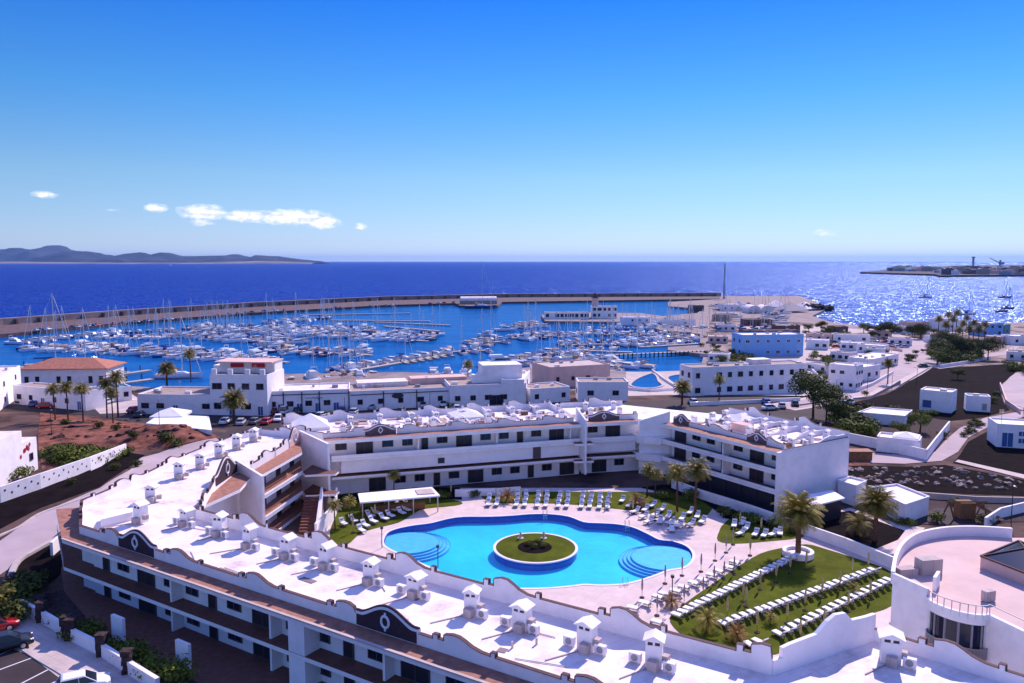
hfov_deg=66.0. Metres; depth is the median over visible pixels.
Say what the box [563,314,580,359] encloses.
sailing boat
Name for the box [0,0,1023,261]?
sky
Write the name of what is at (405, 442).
window
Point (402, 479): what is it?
window
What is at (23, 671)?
parking area
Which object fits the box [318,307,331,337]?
sailing boat
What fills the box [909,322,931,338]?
tree
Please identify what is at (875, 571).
sun lounger
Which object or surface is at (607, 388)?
house
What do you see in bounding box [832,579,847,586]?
sun lounger
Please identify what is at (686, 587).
sun lounger
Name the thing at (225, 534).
air conditioner
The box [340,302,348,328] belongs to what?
sailing boat
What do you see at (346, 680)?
door
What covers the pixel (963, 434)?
shrub
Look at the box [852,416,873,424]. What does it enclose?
shrub
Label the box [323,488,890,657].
pool deck
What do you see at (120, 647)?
shrub
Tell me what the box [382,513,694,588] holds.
swimming pool
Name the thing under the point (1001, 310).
motor boat
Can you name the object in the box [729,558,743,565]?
sun lounger
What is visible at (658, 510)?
sun lounger
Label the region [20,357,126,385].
villa
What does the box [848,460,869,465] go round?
dirt yard
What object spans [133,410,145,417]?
parked car
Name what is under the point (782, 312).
sailing boat
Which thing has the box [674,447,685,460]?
door
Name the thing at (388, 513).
sun lounger
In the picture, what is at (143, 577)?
door
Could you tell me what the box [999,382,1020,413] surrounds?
wall
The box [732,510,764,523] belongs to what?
shrub
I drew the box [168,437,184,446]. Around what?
shrub
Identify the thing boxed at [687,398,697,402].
parked car
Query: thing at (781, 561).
sun lounger
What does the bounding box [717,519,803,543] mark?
lawn
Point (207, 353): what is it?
motor boat
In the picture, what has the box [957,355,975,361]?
shrub
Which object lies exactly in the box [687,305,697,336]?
sailing boat
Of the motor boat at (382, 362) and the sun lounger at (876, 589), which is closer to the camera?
the sun lounger at (876, 589)
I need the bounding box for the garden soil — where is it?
[47,590,197,682]
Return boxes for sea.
[0,262,1023,337]
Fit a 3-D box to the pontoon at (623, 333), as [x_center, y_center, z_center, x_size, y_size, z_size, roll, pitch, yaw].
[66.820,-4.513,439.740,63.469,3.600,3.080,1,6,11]
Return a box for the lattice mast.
[723,264,725,298]
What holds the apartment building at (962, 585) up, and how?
on the ground at (26, 424)
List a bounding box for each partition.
[111,613,125,640]
[175,638,191,668]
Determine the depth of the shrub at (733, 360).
306.91 m
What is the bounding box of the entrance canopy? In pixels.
[806,490,844,523]
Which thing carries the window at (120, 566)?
in the apartment building at (130, 543)
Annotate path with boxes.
[792,538,834,551]
[801,534,890,570]
[841,508,923,555]
[870,411,1023,463]
[933,344,1019,368]
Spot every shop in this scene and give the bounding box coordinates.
[13,382,105,410]
[91,380,131,401]
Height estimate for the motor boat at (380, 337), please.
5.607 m
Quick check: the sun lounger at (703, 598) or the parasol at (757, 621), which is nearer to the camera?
the parasol at (757, 621)
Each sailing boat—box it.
[21,307,46,351]
[23,293,75,366]
[36,307,59,352]
[46,310,69,352]
[52,306,70,339]
[69,307,97,357]
[76,324,85,353]
[94,323,108,353]
[97,308,128,354]
[100,305,127,348]
[105,310,119,338]
[110,319,133,354]
[114,316,140,355]
[124,308,132,333]
[125,307,138,339]
[143,309,154,339]
[147,313,171,351]
[151,308,166,339]
[154,313,177,352]
[154,315,202,378]
[155,299,172,335]
[161,301,179,336]
[165,300,175,330]
[183,300,203,332]
[187,320,204,361]
[193,313,215,354]
[194,307,211,334]
[198,311,216,339]
[199,302,221,334]
[211,302,230,335]
[219,311,232,335]
[221,306,238,342]
[232,315,250,357]
[235,306,245,327]
[237,304,252,337]
[255,309,274,340]
[260,320,271,351]
[261,295,275,323]
[263,301,279,329]
[264,320,279,353]
[276,311,294,348]
[281,315,293,340]
[283,307,305,342]
[289,293,301,321]
[300,316,320,356]
[304,304,313,327]
[309,323,324,356]
[311,341,318,372]
[315,299,326,319]
[316,299,324,331]
[317,322,335,356]
[318,297,336,333]
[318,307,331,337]
[326,337,336,372]
[327,300,346,339]
[329,308,338,334]
[331,334,346,370]
[335,326,359,367]
[337,328,347,375]
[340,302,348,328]
[340,319,353,352]
[349,304,357,328]
[350,319,366,376]
[366,302,379,335]
[367,298,384,333]
[389,297,400,332]
[390,308,400,335]
[396,322,414,359]
[404,318,416,342]
[405,313,415,338]
[413,304,425,337]
[418,311,427,333]
[426,306,436,334]
[431,304,444,335]
[458,315,467,355]
[465,268,495,308]
[476,311,493,346]
[476,334,480,373]
[483,303,497,341]
[519,305,528,334]
[525,297,540,335]
[525,298,532,324]
[527,311,537,335]
[529,311,537,339]
[535,313,548,338]
[535,321,547,356]
[541,327,556,360]
[546,321,567,360]
[552,312,564,337]
[560,312,573,352]
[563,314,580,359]
[568,317,589,354]
[571,318,592,359]
[574,339,584,358]
[584,307,590,336]
[587,317,594,349]
[596,335,615,370]
[597,313,606,342]
[601,301,605,329]
[604,305,615,346]
[604,313,609,336]
[607,309,617,342]
[609,305,619,350]
[620,302,624,332]
[625,315,656,368]
[643,310,659,344]
[648,310,654,333]
[660,307,672,338]
[661,312,677,344]
[665,305,684,340]
[666,305,684,343]
[668,299,680,337]
[683,299,693,326]
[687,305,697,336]
[696,310,707,339]
[711,304,721,329]
[724,299,736,324]
[737,303,745,328]
[750,306,758,328]
[760,296,771,314]
[760,304,770,328]
[760,305,775,328]
[772,292,786,321]
[778,287,791,313]
[918,277,932,297]
[961,288,975,314]
[998,279,1011,297]
[1001,287,1013,308]
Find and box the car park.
[694,395,858,416]
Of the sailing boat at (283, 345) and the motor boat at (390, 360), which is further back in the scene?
the sailing boat at (283, 345)
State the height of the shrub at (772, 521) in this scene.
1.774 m
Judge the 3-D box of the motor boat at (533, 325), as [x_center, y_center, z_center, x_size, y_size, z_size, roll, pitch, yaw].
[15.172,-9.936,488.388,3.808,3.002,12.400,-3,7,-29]
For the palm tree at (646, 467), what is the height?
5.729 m
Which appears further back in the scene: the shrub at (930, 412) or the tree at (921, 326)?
the tree at (921, 326)
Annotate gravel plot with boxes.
[813,511,904,548]
[848,364,1015,420]
[848,465,1023,495]
[916,500,1023,521]
[953,432,1023,473]
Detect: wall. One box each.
[0,444,125,502]
[20,599,34,618]
[41,611,61,633]
[50,536,59,555]
[70,628,95,653]
[101,644,122,669]
[127,661,159,682]
[314,488,337,531]
[455,486,520,496]
[628,387,677,391]
[652,369,675,386]
[671,479,893,567]
[690,397,799,405]
[700,353,741,359]
[800,367,929,405]
[806,358,846,362]
[849,421,949,459]
[856,371,893,391]
[869,485,1023,502]
[889,347,901,351]
[940,356,990,367]
[984,502,1023,525]
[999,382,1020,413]
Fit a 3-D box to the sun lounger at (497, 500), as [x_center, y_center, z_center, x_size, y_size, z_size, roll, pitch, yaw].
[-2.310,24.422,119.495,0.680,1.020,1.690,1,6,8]
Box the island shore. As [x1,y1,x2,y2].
[0,261,323,263]
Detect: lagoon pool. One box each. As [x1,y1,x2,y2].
[631,374,660,386]
[669,375,678,381]
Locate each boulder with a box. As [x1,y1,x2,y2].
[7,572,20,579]
[25,593,52,606]
[958,469,968,473]
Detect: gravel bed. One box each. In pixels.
[0,453,143,527]
[0,532,61,599]
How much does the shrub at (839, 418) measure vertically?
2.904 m
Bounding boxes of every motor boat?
[3,336,23,344]
[21,339,31,342]
[28,337,46,341]
[42,336,56,340]
[61,347,80,352]
[67,337,95,347]
[73,333,88,336]
[78,342,98,348]
[78,343,100,354]
[85,331,97,335]
[92,331,111,339]
[96,342,108,347]
[98,348,115,354]
[103,325,121,334]
[117,333,129,338]
[120,348,145,355]
[133,334,148,339]
[134,341,159,348]
[135,351,149,356]
[140,345,157,350]
[140,352,161,357]
[152,352,169,357]
[165,353,184,359]
[166,342,187,353]
[172,333,189,338]
[180,343,212,354]
[184,334,197,338]
[193,322,210,329]
[193,331,208,339]
[201,352,212,355]
[201,355,218,361]
[206,336,218,340]
[211,344,226,356]
[213,334,230,341]
[217,345,242,356]
[222,324,239,332]
[223,331,249,343]
[224,351,239,358]
[242,346,267,357]
[248,329,261,334]
[250,335,261,339]
[260,341,273,346]
[265,332,288,340]
[267,338,288,348]
[271,337,288,341]
[279,321,294,326]
[279,348,297,354]
[281,326,296,332]
[283,345,297,348]
[284,330,297,336]
[287,338,309,343]
[293,327,308,336]
[297,315,312,320]
[297,346,309,349]
[298,324,315,332]
[304,367,322,379]
[308,332,323,337]
[320,323,335,331]
[330,345,343,351]
[334,322,343,328]
[340,350,353,357]
[344,359,358,372]
[349,353,362,357]
[352,340,373,352]
[353,332,371,340]
[355,366,362,377]
[356,362,370,367]
[357,321,366,329]
[361,350,372,353]
[362,359,378,365]
[364,326,375,329]
[370,330,391,341]
[372,360,389,364]
[381,358,395,362]
[383,356,404,360]
[389,337,398,341]
[393,332,410,338]
[396,337,407,341]
[409,353,423,357]
[415,351,431,355]
[425,336,436,340]
[427,350,442,354]
[428,367,438,372]
[442,348,452,354]
[442,365,452,372]
[459,345,467,349]
[459,364,471,373]
[461,340,471,343]
[470,340,481,349]
[470,348,478,353]
[475,337,491,341]
[476,328,498,337]
[478,350,521,361]
[485,348,493,353]
[492,336,508,339]
[494,323,516,330]
[499,340,511,343]
[507,355,524,359]
[516,324,526,328]
[517,330,534,340]
[517,360,531,366]
[519,352,539,356]
[522,354,540,363]
[531,322,539,327]
[538,331,551,334]
[538,348,560,352]
[540,357,552,360]
[560,333,570,337]
[560,347,585,356]
[564,343,573,348]
[568,331,579,336]
[572,337,582,343]
[584,353,595,358]
[593,355,619,363]
[595,328,602,335]
[606,351,624,362]
[610,365,624,370]
[613,361,639,368]
[615,323,621,329]
[616,336,627,346]
[624,331,630,336]
[626,335,644,346]
[638,324,644,333]
[645,323,658,330]
[645,334,663,342]
[689,336,698,340]
[728,311,742,317]
[773,315,789,318]
[773,321,792,323]
[995,309,1007,311]
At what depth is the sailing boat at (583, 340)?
303.61 m
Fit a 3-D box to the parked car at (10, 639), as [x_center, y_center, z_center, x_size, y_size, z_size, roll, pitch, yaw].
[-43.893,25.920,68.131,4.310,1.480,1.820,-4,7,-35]
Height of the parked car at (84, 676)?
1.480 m
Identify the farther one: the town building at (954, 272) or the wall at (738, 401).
the town building at (954, 272)
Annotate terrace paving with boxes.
[64,580,289,682]
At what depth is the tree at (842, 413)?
178.55 m
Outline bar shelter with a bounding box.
[358,487,439,518]
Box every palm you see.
[497,488,515,504]
[626,491,647,509]
[660,591,682,610]
[690,605,723,633]
[723,621,750,642]
[763,611,779,623]
[842,512,872,535]
[845,581,861,593]
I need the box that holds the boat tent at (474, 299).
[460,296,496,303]
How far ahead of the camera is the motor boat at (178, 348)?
350.01 m
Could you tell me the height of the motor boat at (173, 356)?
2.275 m
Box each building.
[56,427,1023,682]
[137,380,210,414]
[209,358,283,415]
[272,382,349,413]
[281,399,580,493]
[350,374,466,409]
[444,361,525,407]
[501,370,529,402]
[532,359,609,386]
[544,309,588,318]
[560,397,719,474]
[591,293,616,317]
[620,313,649,324]
[652,316,695,325]
[661,406,849,513]
[679,357,806,395]
[688,302,703,312]
[712,313,731,320]
[717,303,741,310]
[731,330,803,355]
[739,325,799,332]
[771,320,799,329]
[890,525,1023,673]
[892,267,904,270]
[898,320,928,325]
[921,266,932,270]
[927,314,965,330]
[941,268,953,274]
[951,269,957,274]
[952,267,965,270]
[963,270,975,273]
[968,321,1003,335]
[976,268,989,273]
[990,270,1001,273]
[999,270,1010,274]
[1003,324,1010,333]
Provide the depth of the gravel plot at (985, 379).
247.09 m
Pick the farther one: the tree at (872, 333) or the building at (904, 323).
the building at (904, 323)
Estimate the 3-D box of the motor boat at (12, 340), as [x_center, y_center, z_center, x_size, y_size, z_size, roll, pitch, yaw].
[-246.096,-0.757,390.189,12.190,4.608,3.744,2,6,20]
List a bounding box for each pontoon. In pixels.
[124,365,151,375]
[124,373,153,383]
[281,345,373,355]
[301,313,409,315]
[329,320,429,321]
[361,351,447,370]
[374,322,450,325]
[382,326,441,331]
[439,346,492,352]
[559,340,619,345]
[580,332,678,334]
[586,346,631,352]
[638,339,698,347]
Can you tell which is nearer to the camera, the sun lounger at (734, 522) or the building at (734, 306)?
the sun lounger at (734, 522)
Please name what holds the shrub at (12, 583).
on the gravel bed at (43, 558)
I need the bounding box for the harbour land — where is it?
[21,296,1023,389]
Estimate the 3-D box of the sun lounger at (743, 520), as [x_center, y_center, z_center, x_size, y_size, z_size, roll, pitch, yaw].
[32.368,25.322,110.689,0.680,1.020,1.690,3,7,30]
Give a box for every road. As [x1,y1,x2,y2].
[0,438,218,573]
[775,334,928,408]
[898,356,943,365]
[905,330,967,348]
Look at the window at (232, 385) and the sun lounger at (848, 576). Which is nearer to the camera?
the sun lounger at (848, 576)
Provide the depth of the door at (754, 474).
121.39 m
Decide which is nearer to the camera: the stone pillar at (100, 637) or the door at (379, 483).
the stone pillar at (100, 637)
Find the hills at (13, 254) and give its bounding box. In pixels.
[0,245,325,262]
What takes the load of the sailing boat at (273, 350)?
on the harbour water
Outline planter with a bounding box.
[782,545,813,560]
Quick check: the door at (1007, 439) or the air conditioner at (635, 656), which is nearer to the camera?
the air conditioner at (635, 656)
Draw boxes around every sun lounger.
[339,517,347,525]
[348,514,357,523]
[356,523,365,533]
[360,519,370,528]
[364,509,375,516]
[368,515,378,522]
[378,512,389,521]
[385,509,395,516]
[396,506,405,515]
[402,505,411,510]
[486,498,490,505]
[494,498,499,505]
[513,498,518,507]
[522,498,526,507]
[535,499,539,508]
[543,499,547,507]
[556,499,560,508]
[564,499,569,506]
[579,500,583,507]
[587,500,591,509]
[597,500,601,508]
[605,500,609,508]
[619,494,625,503]
[626,602,642,612]
[629,505,639,514]
[638,510,648,519]
[638,598,654,607]
[641,503,649,511]
[643,515,653,522]
[649,499,656,508]
[650,508,660,515]
[650,617,667,624]
[651,592,667,601]
[657,515,662,524]
[657,590,671,595]
[660,503,666,510]
[664,510,671,517]
[665,516,674,525]
[669,522,674,530]
[669,586,685,595]
[670,611,686,618]
[674,519,684,528]
[677,582,693,589]
[677,607,692,614]
[678,512,686,519]
[682,605,698,612]
[685,518,695,525]
[686,506,693,515]
[687,579,702,586]
[689,601,704,609]
[694,510,700,519]
[694,599,709,606]
[696,576,711,584]
[698,515,706,523]
[700,596,715,604]
[706,571,720,578]
[706,593,720,600]
[712,591,726,598]
[713,567,727,575]
[716,619,732,628]
[717,588,731,596]
[723,563,737,570]
[723,585,737,593]
[724,617,738,624]
[727,582,742,590]
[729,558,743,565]
[731,518,736,528]
[731,614,746,623]
[732,580,747,585]
[735,526,746,535]
[738,516,745,524]
[738,578,752,585]
[738,611,753,620]
[743,576,756,583]
[743,640,751,646]
[744,521,750,529]
[746,609,760,617]
[748,573,762,580]
[751,527,759,537]
[751,637,768,641]
[752,570,767,577]
[754,606,768,615]
[758,567,772,575]
[760,528,768,538]
[760,604,776,612]
[762,566,775,573]
[767,527,778,536]
[767,563,781,569]
[767,602,782,610]
[771,629,787,638]
[772,561,786,566]
[775,599,789,607]
[776,560,788,565]
[777,526,782,536]
[780,626,796,635]
[781,597,796,605]
[785,554,799,559]
[787,622,802,631]
[788,594,803,602]
[794,592,809,598]
[794,618,810,625]
[801,590,815,598]
[801,615,818,624]
[807,588,821,595]
[807,612,822,620]
[814,585,829,593]
[815,609,831,616]
[820,583,835,591]
[821,606,837,614]
[825,581,839,588]
[828,602,843,610]
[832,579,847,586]
[834,599,850,607]
[841,577,852,584]
[841,596,857,604]
[843,575,858,580]
[847,593,863,601]
[850,573,864,580]
[853,591,869,598]
[855,571,870,578]
[859,588,875,595]
[861,569,875,575]
[866,585,880,592]
[867,567,881,572]
[872,582,887,588]
[877,579,890,586]
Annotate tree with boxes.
[44,383,60,419]
[56,380,74,420]
[72,382,89,420]
[96,377,114,417]
[103,386,119,422]
[104,368,126,416]
[155,359,177,385]
[181,348,196,381]
[219,387,247,423]
[229,403,238,423]
[326,498,342,529]
[342,494,356,523]
[387,469,399,489]
[462,359,472,376]
[640,461,654,496]
[648,468,664,498]
[664,462,688,511]
[673,378,692,404]
[681,456,711,516]
[712,373,725,400]
[770,489,827,552]
[785,368,844,417]
[802,324,813,330]
[805,386,852,422]
[815,321,827,326]
[821,327,832,332]
[824,358,844,364]
[825,403,851,417]
[853,482,899,541]
[858,323,870,332]
[864,325,874,330]
[867,331,878,335]
[872,322,888,331]
[879,321,902,336]
[881,357,895,382]
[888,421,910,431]
[905,325,914,336]
[906,409,932,431]
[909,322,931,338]
[914,329,926,338]
[924,340,954,361]
[926,349,946,364]
[928,338,951,348]
[930,330,954,340]
[934,314,944,332]
[941,320,951,327]
[941,333,969,345]
[944,311,953,331]
[948,315,957,332]
[950,368,965,378]
[952,338,973,350]
[953,309,962,329]
[954,326,964,333]
[958,319,968,337]
[963,324,975,338]
[965,341,977,354]
[969,319,979,338]
[972,325,984,348]
[975,336,1006,359]
[979,320,990,338]
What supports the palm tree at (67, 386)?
on the rocky ground at (140, 442)
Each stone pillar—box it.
[34,600,47,622]
[58,614,72,637]
[62,616,76,641]
[93,631,107,657]
[119,647,133,674]
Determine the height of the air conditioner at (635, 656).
0.730 m
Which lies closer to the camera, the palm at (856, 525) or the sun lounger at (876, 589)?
the sun lounger at (876, 589)
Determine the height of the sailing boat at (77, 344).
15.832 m
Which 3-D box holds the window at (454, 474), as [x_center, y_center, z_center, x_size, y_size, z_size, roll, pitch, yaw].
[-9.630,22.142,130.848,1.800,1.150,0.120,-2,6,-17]
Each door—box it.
[77,401,81,409]
[102,557,109,571]
[104,585,111,598]
[137,569,155,587]
[138,598,156,615]
[208,594,216,610]
[209,625,218,640]
[252,609,268,629]
[253,642,269,660]
[258,406,263,415]
[276,468,280,476]
[315,403,320,411]
[333,402,338,409]
[343,640,354,659]
[344,676,354,682]
[356,441,372,453]
[369,477,385,490]
[400,660,429,682]
[421,438,427,449]
[433,472,439,485]
[456,435,471,446]
[468,469,483,482]
[517,431,522,442]
[528,465,533,477]
[533,447,540,457]
[549,429,563,439]
[559,462,573,474]
[592,459,606,471]
[605,425,619,436]
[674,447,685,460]
[675,430,686,442]
[749,468,763,482]
[750,449,763,463]
[982,404,986,409]
[1001,432,1013,447]
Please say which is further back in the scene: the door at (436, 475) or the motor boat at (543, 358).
the motor boat at (543, 358)
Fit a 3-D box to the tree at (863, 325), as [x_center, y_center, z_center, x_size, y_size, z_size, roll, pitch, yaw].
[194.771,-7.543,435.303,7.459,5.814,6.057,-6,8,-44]
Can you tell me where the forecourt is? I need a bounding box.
[1001,371,1023,409]
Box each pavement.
[2,612,139,682]
[773,334,936,409]
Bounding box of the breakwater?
[0,293,720,337]
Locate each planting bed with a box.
[331,488,461,504]
[641,485,725,512]
[722,509,795,532]
[855,406,947,448]
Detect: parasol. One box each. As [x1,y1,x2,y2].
[639,578,644,598]
[654,595,659,616]
[663,564,666,584]
[681,584,686,605]
[724,597,728,617]
[740,581,745,602]
[743,586,748,607]
[754,610,759,633]
[758,570,762,590]
[774,563,777,583]
[784,602,788,624]
[788,555,791,573]
[799,619,801,637]
[802,590,807,611]
[804,551,807,569]
[819,578,824,598]
[823,608,825,620]
[837,570,842,590]
[845,591,850,612]
[851,558,853,571]
[867,552,869,570]
[867,580,872,600]
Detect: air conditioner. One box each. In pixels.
[172,516,179,524]
[187,520,195,528]
[205,526,211,534]
[221,530,228,538]
[251,542,259,551]
[271,547,279,556]
[289,552,298,561]
[309,556,318,566]
[329,562,338,572]
[374,577,383,587]
[396,583,406,594]
[420,590,430,601]
[477,608,487,619]
[500,614,511,627]
[528,623,539,635]
[563,633,575,647]
[594,643,606,656]
[628,650,641,664]
[662,660,676,674]
[902,656,916,670]
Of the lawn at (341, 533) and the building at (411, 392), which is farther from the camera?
the building at (411, 392)
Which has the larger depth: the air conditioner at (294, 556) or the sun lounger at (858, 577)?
the sun lounger at (858, 577)
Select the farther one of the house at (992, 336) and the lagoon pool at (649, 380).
the house at (992, 336)
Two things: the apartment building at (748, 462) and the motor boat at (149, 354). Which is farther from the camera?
the motor boat at (149, 354)
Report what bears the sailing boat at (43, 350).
on the harbour water
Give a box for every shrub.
[0,580,30,593]
[0,583,15,605]
[0,593,21,614]
[0,593,36,620]
[1,576,46,601]
[5,569,47,588]
[6,464,34,480]
[19,568,50,582]
[32,575,47,591]
[37,443,66,457]
[41,611,69,624]
[43,446,60,456]
[43,453,58,464]
[52,446,80,462]
[54,444,102,462]
[56,460,68,466]
[56,616,100,641]
[59,442,75,446]
[60,418,70,424]
[65,477,76,484]
[72,443,100,448]
[77,451,101,461]
[78,619,107,636]
[88,445,111,452]
[92,421,103,428]
[101,451,121,460]
[107,446,134,454]
[107,634,121,648]
[109,461,120,469]
[109,636,147,655]
[110,424,121,430]
[126,636,156,662]
[127,431,140,437]
[129,459,142,466]
[129,647,180,679]
[156,430,174,441]
[160,653,200,682]
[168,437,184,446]
[339,493,355,504]
[359,505,370,511]
[435,490,450,498]
[468,490,480,497]
[533,537,541,543]
[652,488,675,498]
[683,487,699,500]
[715,354,727,361]
[716,506,734,515]
[729,358,740,361]
[731,353,738,358]
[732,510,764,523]
[736,354,754,359]
[766,515,782,527]
[783,524,795,533]
[808,353,818,358]
[825,412,857,421]
[829,424,857,433]
[832,416,854,424]
[835,418,858,431]
[840,426,866,435]
[846,403,863,412]
[846,414,865,421]
[849,411,863,416]
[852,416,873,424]
[857,419,879,434]
[857,420,882,432]
[861,402,877,408]
[864,431,876,436]
[892,516,916,525]
[906,353,917,359]
[921,410,938,414]
[928,509,945,521]
[943,355,957,362]
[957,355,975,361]
[959,431,968,436]
[963,427,975,431]
[968,349,982,357]
[971,422,982,426]
[972,352,984,359]
[975,513,995,523]
[989,390,1001,395]
[1001,359,1018,364]
[1003,364,1022,370]
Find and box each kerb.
[0,462,151,536]
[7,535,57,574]
[18,647,65,674]
[629,373,663,388]
[666,374,678,383]
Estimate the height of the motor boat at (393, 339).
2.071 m
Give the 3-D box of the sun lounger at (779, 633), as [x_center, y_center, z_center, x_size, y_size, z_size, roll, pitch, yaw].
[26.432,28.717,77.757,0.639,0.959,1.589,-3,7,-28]
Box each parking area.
[0,650,57,682]
[1,404,204,422]
[205,396,855,438]
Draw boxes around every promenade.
[96,394,137,413]
[626,371,679,395]
[714,350,827,395]
[745,326,900,354]
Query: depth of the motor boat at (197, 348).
345.76 m
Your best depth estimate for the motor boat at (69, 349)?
355.79 m
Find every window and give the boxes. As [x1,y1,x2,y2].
[56,376,60,383]
[88,376,92,382]
[117,562,128,572]
[119,591,130,599]
[141,403,148,407]
[156,403,163,407]
[163,578,169,587]
[165,609,170,615]
[185,586,198,597]
[187,617,199,626]
[202,404,209,408]
[212,383,221,388]
[214,403,220,408]
[227,383,234,388]
[227,600,241,612]
[228,632,242,643]
[241,403,250,408]
[242,383,248,389]
[256,384,263,389]
[287,401,293,406]
[305,400,311,405]
[320,632,330,643]
[320,668,330,677]
[324,400,329,404]
[335,443,346,449]
[357,399,362,404]
[367,649,382,662]
[382,440,392,446]
[395,475,405,482]
[402,439,412,445]
[415,474,424,481]
[417,397,423,401]
[437,436,447,442]
[438,458,444,463]
[446,676,464,682]
[449,471,458,478]
[470,395,475,400]
[480,433,490,439]
[489,395,503,404]
[492,468,501,474]
[499,432,508,438]
[510,466,519,473]
[531,430,540,436]
[542,463,551,470]
[587,390,593,394]
[588,426,597,432]
[612,390,618,394]
[614,458,623,464]
[692,435,700,440]
[692,452,699,458]
[706,456,714,462]
[707,438,714,444]
[733,463,741,470]
[734,445,742,451]
[737,386,742,390]
[922,400,930,407]
[1018,431,1023,436]
[1018,438,1023,443]
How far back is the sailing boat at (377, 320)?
436.73 m
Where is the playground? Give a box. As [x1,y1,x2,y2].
[916,508,1009,525]
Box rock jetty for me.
[802,303,834,310]
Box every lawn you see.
[330,498,462,544]
[481,492,711,525]
[670,544,891,654]
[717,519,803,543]
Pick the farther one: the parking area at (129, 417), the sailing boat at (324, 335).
the sailing boat at (324, 335)
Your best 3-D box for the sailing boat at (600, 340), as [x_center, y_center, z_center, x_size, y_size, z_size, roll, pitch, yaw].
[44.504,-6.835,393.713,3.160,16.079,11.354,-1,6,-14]
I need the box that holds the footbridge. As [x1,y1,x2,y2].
[612,350,705,358]
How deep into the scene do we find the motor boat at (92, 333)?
432.15 m
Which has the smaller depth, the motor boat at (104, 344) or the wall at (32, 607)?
the wall at (32, 607)
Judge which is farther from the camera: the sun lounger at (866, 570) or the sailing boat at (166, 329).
the sailing boat at (166, 329)
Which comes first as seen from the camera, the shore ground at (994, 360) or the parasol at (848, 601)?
the parasol at (848, 601)
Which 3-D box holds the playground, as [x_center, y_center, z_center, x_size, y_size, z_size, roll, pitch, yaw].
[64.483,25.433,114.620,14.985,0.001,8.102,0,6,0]
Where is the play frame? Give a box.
[940,499,1004,520]
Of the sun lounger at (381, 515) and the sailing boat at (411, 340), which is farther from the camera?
the sailing boat at (411, 340)
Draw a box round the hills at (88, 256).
[5,251,323,262]
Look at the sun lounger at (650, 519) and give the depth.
111.45 m
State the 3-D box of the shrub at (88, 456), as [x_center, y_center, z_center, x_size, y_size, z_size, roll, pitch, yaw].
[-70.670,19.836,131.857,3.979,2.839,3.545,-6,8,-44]
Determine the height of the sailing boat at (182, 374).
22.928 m
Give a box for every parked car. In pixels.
[0,615,19,630]
[0,629,33,651]
[28,400,37,406]
[35,402,53,408]
[52,669,110,682]
[126,406,137,412]
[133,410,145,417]
[218,417,231,424]
[235,418,245,425]
[248,417,260,424]
[260,417,272,424]
[270,407,277,413]
[273,413,281,421]
[279,405,288,412]
[293,407,300,413]
[315,411,326,414]
[348,408,358,412]
[368,404,375,409]
[440,400,446,406]
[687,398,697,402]
[761,398,770,403]
[761,404,779,410]
[778,402,785,408]
[791,400,798,406]
[917,363,930,367]
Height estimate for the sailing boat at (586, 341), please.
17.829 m
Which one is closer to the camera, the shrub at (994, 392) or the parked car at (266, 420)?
the parked car at (266, 420)
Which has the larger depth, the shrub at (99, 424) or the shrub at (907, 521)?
the shrub at (99, 424)
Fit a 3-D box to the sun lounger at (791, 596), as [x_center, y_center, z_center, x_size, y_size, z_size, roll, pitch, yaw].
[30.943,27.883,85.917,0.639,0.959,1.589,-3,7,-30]
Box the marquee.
[146,407,211,435]
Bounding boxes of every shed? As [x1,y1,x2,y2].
[849,448,873,459]
[858,407,912,425]
[919,386,956,412]
[964,393,990,411]
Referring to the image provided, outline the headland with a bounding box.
[860,265,1023,276]
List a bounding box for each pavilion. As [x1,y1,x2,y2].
[837,476,866,505]
[873,483,929,523]
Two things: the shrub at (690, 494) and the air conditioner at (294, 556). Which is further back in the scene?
the shrub at (690, 494)
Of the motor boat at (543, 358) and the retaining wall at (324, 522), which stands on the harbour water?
the motor boat at (543, 358)
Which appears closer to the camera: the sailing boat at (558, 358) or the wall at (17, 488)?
the wall at (17, 488)
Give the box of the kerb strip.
[955,460,1023,477]
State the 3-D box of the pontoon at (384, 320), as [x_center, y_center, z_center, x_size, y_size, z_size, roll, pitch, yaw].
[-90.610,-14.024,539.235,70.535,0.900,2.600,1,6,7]
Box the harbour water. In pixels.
[0,301,702,387]
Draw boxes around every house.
[0,365,20,409]
[0,431,37,485]
[526,382,569,402]
[576,372,627,400]
[708,334,727,342]
[708,351,730,361]
[716,321,735,330]
[740,318,771,325]
[806,332,832,340]
[806,337,829,349]
[806,362,828,373]
[827,325,847,332]
[828,362,862,390]
[830,350,857,361]
[832,332,869,341]
[840,340,862,350]
[847,348,898,367]
[855,360,880,380]
[856,339,888,351]
[866,346,885,352]
[868,328,890,337]
[876,431,921,453]
[888,337,911,345]
[893,325,929,333]
[924,335,939,341]
[985,335,1003,342]
[987,412,1023,448]
[1001,334,1023,344]
[1006,345,1023,360]
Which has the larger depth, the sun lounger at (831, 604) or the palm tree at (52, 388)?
the palm tree at (52, 388)
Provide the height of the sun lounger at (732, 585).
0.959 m
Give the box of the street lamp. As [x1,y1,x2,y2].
[1010,485,1015,522]
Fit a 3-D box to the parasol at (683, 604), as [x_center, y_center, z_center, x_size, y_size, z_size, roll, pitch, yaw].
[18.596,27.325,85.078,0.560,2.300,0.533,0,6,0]
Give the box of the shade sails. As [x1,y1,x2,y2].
[766,300,820,311]
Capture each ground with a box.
[0,390,1023,665]
[38,412,218,469]
[706,319,1023,389]
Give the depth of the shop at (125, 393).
209.74 m
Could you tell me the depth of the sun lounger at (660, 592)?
87.23 m
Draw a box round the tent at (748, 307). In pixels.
[742,304,773,312]

